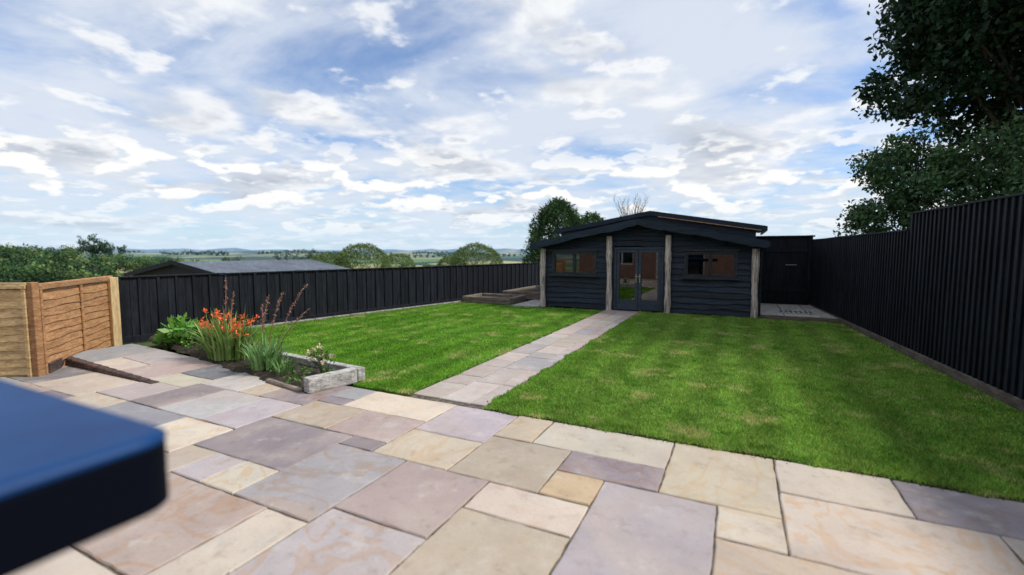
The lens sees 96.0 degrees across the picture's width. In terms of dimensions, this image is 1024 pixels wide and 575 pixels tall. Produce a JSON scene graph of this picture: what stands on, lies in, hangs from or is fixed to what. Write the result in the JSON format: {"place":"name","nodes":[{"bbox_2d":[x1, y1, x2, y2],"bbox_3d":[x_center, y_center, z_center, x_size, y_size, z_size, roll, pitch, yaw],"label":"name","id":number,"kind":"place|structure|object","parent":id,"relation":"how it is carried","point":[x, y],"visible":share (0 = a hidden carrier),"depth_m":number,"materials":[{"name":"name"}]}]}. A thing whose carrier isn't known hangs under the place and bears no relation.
{"place":"outdoors","nodes":[
{"label":"outdoors","id":0,"kind":"place"},
{"bbox_2d":[0,0,1021,250],"label":"sky","id":1,"kind":"structure","parent":0,"point":[408,125],"materials":[{"name":"blue"}]},
{"bbox_2d":[0,248,1022,412],"bbox_3d":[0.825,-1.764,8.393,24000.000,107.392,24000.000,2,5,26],"label":"ground","id":2,"kind":"structure","parent":0,"point":[246,254],"depth_m":711.03,"materials":[{"name":"green plant"}]},
{"bbox_2d":[0,234,184,289],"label":"woodland","id":3,"kind":"object","parent":2,"relation":"on","point":[50,263],"visible":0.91,"depth_m":185.06,"materials":[{"name":"green plant"}]},
{"bbox_2d":[103,277,121,346],"bbox_3d":[-7.331,0.452,8.462,0.180,1.280,0.140,1,5,15],"label":"fence post","id":4,"kind":"object","parent":2,"relation":"on","point":[114,310],"visible":0.58,"depth_m":8.42,"materials":[{"name":"beige wood"}]},
{"bbox_2d":[38,276,112,373],"bbox_3d":[-6.949,0.507,7.439,0.080,1.285,2.387,-2,5,-22],"label":"timber fence panel","id":5,"kind":"object","parent":4,"relation":"attached to","point":[75,319],"visible":0.91,"depth_m":7.21,"materials":[{"name":"brown wood"}]},
{"bbox_2d":[123,259,348,275],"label":"barn","id":6,"kind":"structure","parent":2,"relation":"on","point":[171,267],"depth_m":31.69,"materials":[{"name":"black paint"}]},
{"bbox_2d":[119,248,515,266],"bbox_3d":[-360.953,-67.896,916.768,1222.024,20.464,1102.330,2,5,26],"label":"hedgerow trees","id":7,"kind":"object","parent":2,"relation":"on","point":[208,252],"visible":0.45,"depth_m":739.59,"materials":[{"name":"green plant"}]},
{"bbox_2d":[118,262,539,342],"bbox_3d":[-2.092,-0.127,15.784,0.269,1.270,17.786,3,5,36],"label":"black fence","id":8,"kind":"object","parent":2,"relation":"on","point":[149,304],"visible":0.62,"depth_m":11.47,"materials":[{"name":"paint"}]},
{"bbox_2d":[309,251,353,268],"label":"domed tree","id":9,"kind":"object","parent":2,"relation":"on","point":[315,257],"visible":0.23,"depth_m":43.48,"materials":[{"name":"green plant"}]},
{"bbox_2d":[246,301,461,327],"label":"fence edging stones","id":10,"kind":"object","parent":2,"relation":"on","point":[353,314],"visible":0.38,"depth_m":12.40,"materials":[{"name":"grey stone"}]},
{"bbox_2d":[334,242,391,268],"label":"domed tree","id":11,"kind":"object","parent":2,"relation":"on","point":[368,247],"visible":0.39,"depth_m":43.90,"materials":[{"name":"green plant"}]},
{"bbox_2d":[381,253,415,267],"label":"domed tree","id":12,"kind":"object","parent":2,"relation":"on","point":[399,258],"visible":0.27,"depth_m":50.00,"materials":[{"name":"green plant"}]},
{"bbox_2d":[436,255,464,265],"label":"domed tree","id":13,"kind":"object","parent":2,"relation":"on","point":[442,261],"visible":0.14,"depth_m":46.33,"materials":[{"name":"green plant"}]},
{"bbox_2d":[449,242,503,264],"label":"domed tree","id":14,"kind":"object","parent":2,"relation":"on","point":[491,252],"visible":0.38,"depth_m":43.93,"materials":[{"name":"green plant"}]},
{"bbox_2d":[462,293,525,304],"bbox_3d":[-0.597,0.380,15.791,1.800,0.216,1.300,2,5,26],"label":"raised bed","id":15,"kind":"object","parent":2,"relation":"on","point":[493,298],"visible":1,"depth_m":15.41,"materials":[{"name":"wood"}]},
{"bbox_2d":[502,286,540,299],"bbox_3d":[1.085,0.187,17.909,1.750,0.276,3.000,2,5,26],"label":"raised bed","id":16,"kind":"object","parent":2,"relation":"on","point":[532,292],"visible":0.48,"depth_m":16.76,"materials":[{"name":"wood"}]},
{"bbox_2d":[518,196,587,262],"bbox_3d":[2.734,-1.245,27.970,5.122,8.590,5.006,2,5,26],"label":"tree","id":17,"kind":"object","parent":2,"relation":"on","point":[548,215],"visible":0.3,"depth_m":27.11,"materials":[{"name":"green plant"}]},
{"bbox_2d":[579,210,604,224],"bbox_3d":[4.783,-0.835,28.238,4.044,7.732,3.875,2,5,26],"label":"tree","id":18,"kind":"object","parent":2,"relation":"on","point":[592,217],"visible":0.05,"depth_m":27.76,"materials":[{"name":"green plant"}]},
{"bbox_2d":[613,193,647,215],"bbox_3d":[6.149,-2.273,23.704,1.874,5.295,1.784,2,5,26],"label":"bare tree","id":19,"kind":"object","parent":2,"relation":"on","point":[629,212],"visible":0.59,"depth_m":23.59,"materials":[{"name":"grey plant"}]},
{"bbox_2d":[530,211,770,318],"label":"garden shed","id":20,"kind":"structure","parent":2,"relation":"on","point":[662,262],"depth_m":13.09,"materials":[{"name":"wood"}]},
{"bbox_2d":[613,247,663,311],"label":"french doors","id":21,"kind":"structure","parent":20,"relation":"in","point":[623,304],"depth_m":13.17,"materials":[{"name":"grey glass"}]},
{"bbox_2d":[549,249,739,279],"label":"window frames","id":22,"kind":"structure","parent":20,"relation":"in","point":[734,252],"depth_m":12.53,"materials":[{"name":"black wood"}]},
{"bbox_2d":[756,235,814,304],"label":"side gate","id":23,"kind":"structure","parent":20,"relation":"attached to","point":[786,269],"depth_m":14.55,"materials":[{"name":"black paint"}]},
{"bbox_2d":[757,303,838,322],"bbox_3d":[7.889,0.682,13.037,1.868,0.100,3.092,2,5,26],"label":"paved pad","id":24,"kind":"object","parent":2,"relation":"on","point":[769,311],"visible":0.65,"depth_m":12.06,"materials":[{"name":"concrete"}]},
{"bbox_2d":[779,310,812,313],"bbox_3d":[7.681,0.664,12.471,0.750,0.018,0.500,2,5,26],"label":"drain cover","id":25,"kind":"object","parent":24,"relation":"on","point":[798,312],"visible":1,"depth_m":12.36,"materials":[{"name":"silver metal"}]},
{"bbox_2d":[808,229,909,350],"bbox_3d":[8.008,-0.190,11.124,0.077,2.112,7.028,2,5,21],"label":"black fence","id":26,"kind":"object","parent":2,"relation":"on","point":[858,282],"visible":0.98,"depth_m":9.68,"materials":[{"name":"paint"}]},
{"bbox_2d":[833,106,1023,236],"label":"elder tree","id":27,"kind":"object","parent":2,"relation":"on","point":[952,169],"visible":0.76,"depth_m":10.46,"materials":[{"name":"green plant"}]},
{"bbox_2d":[850,0,1023,169],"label":"broadleaf tree","id":28,"kind":"object","parent":2,"relation":"on","point":[979,43],"visible":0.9,"depth_m":10.76,"materials":[{"name":"green plant"}]},
{"bbox_2d":[899,192,1023,411],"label":"black fence","id":29,"kind":"object","parent":2,"relation":"on","point":[964,313],"visible":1,"depth_m":5.98,"materials":[{"name":"paint"}]},
{"bbox_2d":[1002,182,1023,194],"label":"hedge shrub","id":30,"kind":"object","parent":2,"relation":"on","point":[1013,192],"visible":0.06,"depth_m":7.61,"materials":[{"name":"green plant"}]},
{"bbox_2d":[0,344,1023,574],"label":"patio","id":31,"kind":"structure","parent":0,"point":[264,478],"depth_m":3.15,"materials":[{"name":"stone"}]},
{"bbox_2d":[26,282,45,376],"bbox_3d":[-6.518,0.578,6.307,0.090,1.300,0.090,0,4,3],"label":"fence post","id":32,"kind":"object","parent":31,"relation":"on","point":[35,326],"visible":1,"depth_m":6.28,"materials":[{"name":"brown wood"}]},
{"bbox_2d":[0,283,32,376],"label":"timber fence panel","id":33,"kind":"object","parent":32,"relation":"attached to","point":[15,353],"visible":0.88,"depth_m":6.26,"materials":[{"name":"beige wood"}]},
{"bbox_2d":[0,380,168,574],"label":"patio table","id":34,"kind":"object","parent":31,"relation":"on","point":[73,474],"visible":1,"depth_m":0.83,"materials":[{"name":"blue plastic"}]},
{"bbox_2d":[48,356,158,383],"bbox_3d":[-5.863,1.157,6.399,2.584,0.170,0.531,2,5,26],"label":"patio edging","id":35,"kind":"object","parent":31,"relation":"on","point":[57,364],"visible":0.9,"depth_m":6.56,"materials":[{"name":"brown wood"}]},
{"bbox_2d":[147,336,364,393],"bbox_3d":[-4.428,1.078,7.156,5.323,0.242,0.810,3,5,31],"label":"flower bed","id":36,"kind":"object","parent":31,"relation":"on","point":[343,374],"visible":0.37,"depth_m":6.17,"materials":[{"name":"grey stone"}]},
{"bbox_2d":[153,312,213,353],"bbox_3d":[-5.761,0.848,8.101,1.041,0.768,0.843,1,4,8],"label":"hellebore plant","id":37,"kind":"object","parent":36,"relation":"on","point":[178,334],"visible":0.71,"depth_m":7.95,"materials":[{"name":"green plant"}]},
{"bbox_2d":[175,303,270,360],"bbox_3d":[-4.416,0.674,7.099,1.674,0.868,1.174,2,5,26],"label":"crocosmia plant","id":38,"kind":"object","parent":36,"relation":"on","point":[223,343],"visible":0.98,"depth_m":7.01,"materials":[{"name":"green plant"}]},
{"bbox_2d":[154,332,335,384],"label":"ground cover plants","id":39,"kind":"object","parent":36,"relation":"on","point":[249,366],"visible":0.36,"depth_m":6.39,"materials":[{"name":"green plant"}]},
{"bbox_2d":[223,278,310,348],"bbox_3d":[-3.685,0.477,6.857,2.025,1.203,0.206,2,5,26],"label":"seed spike plant","id":40,"kind":"object","parent":36,"relation":"on","point":[263,315],"visible":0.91,"depth_m":6.77,"materials":[{"name":"brown plant"}]},
{"bbox_2d":[240,333,301,374],"bbox_3d":[-3.428,0.871,6.428,1.202,0.537,0.735,5,7,50],"label":"iris plant","id":41,"kind":"object","parent":36,"relation":"on","point":[262,356],"visible":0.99,"depth_m":6.38,"materials":[{"name":"green plant"}]},
{"bbox_2d":[305,343,335,372],"bbox_3d":[-2.475,0.960,6.072,0.418,0.459,0.306,2,5,26],"label":"white rose plant","id":42,"kind":"object","parent":36,"relation":"on","point":[321,360],"visible":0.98,"depth_m":6.05,"materials":[{"name":"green plant"}]},
{"bbox_2d":[406,310,638,409],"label":"garden path","id":43,"kind":"structure","parent":0,"point":[479,386],"depth_m":6.88,"materials":[{"name":"stone"}]},
{"bbox_2d":[513,300,539,306],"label":"stone slabs","id":44,"kind":"structure","parent":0,"point":[533,303],"depth_m":15.13,"materials":[{"name":"stone"}]},
{"bbox_2d":[214,302,1023,502],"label":"lawn","id":45,"kind":"structure","parent":0,"point":[831,395],"depth_m":5.86,"materials":[{"name":"green plant"}]}
]}

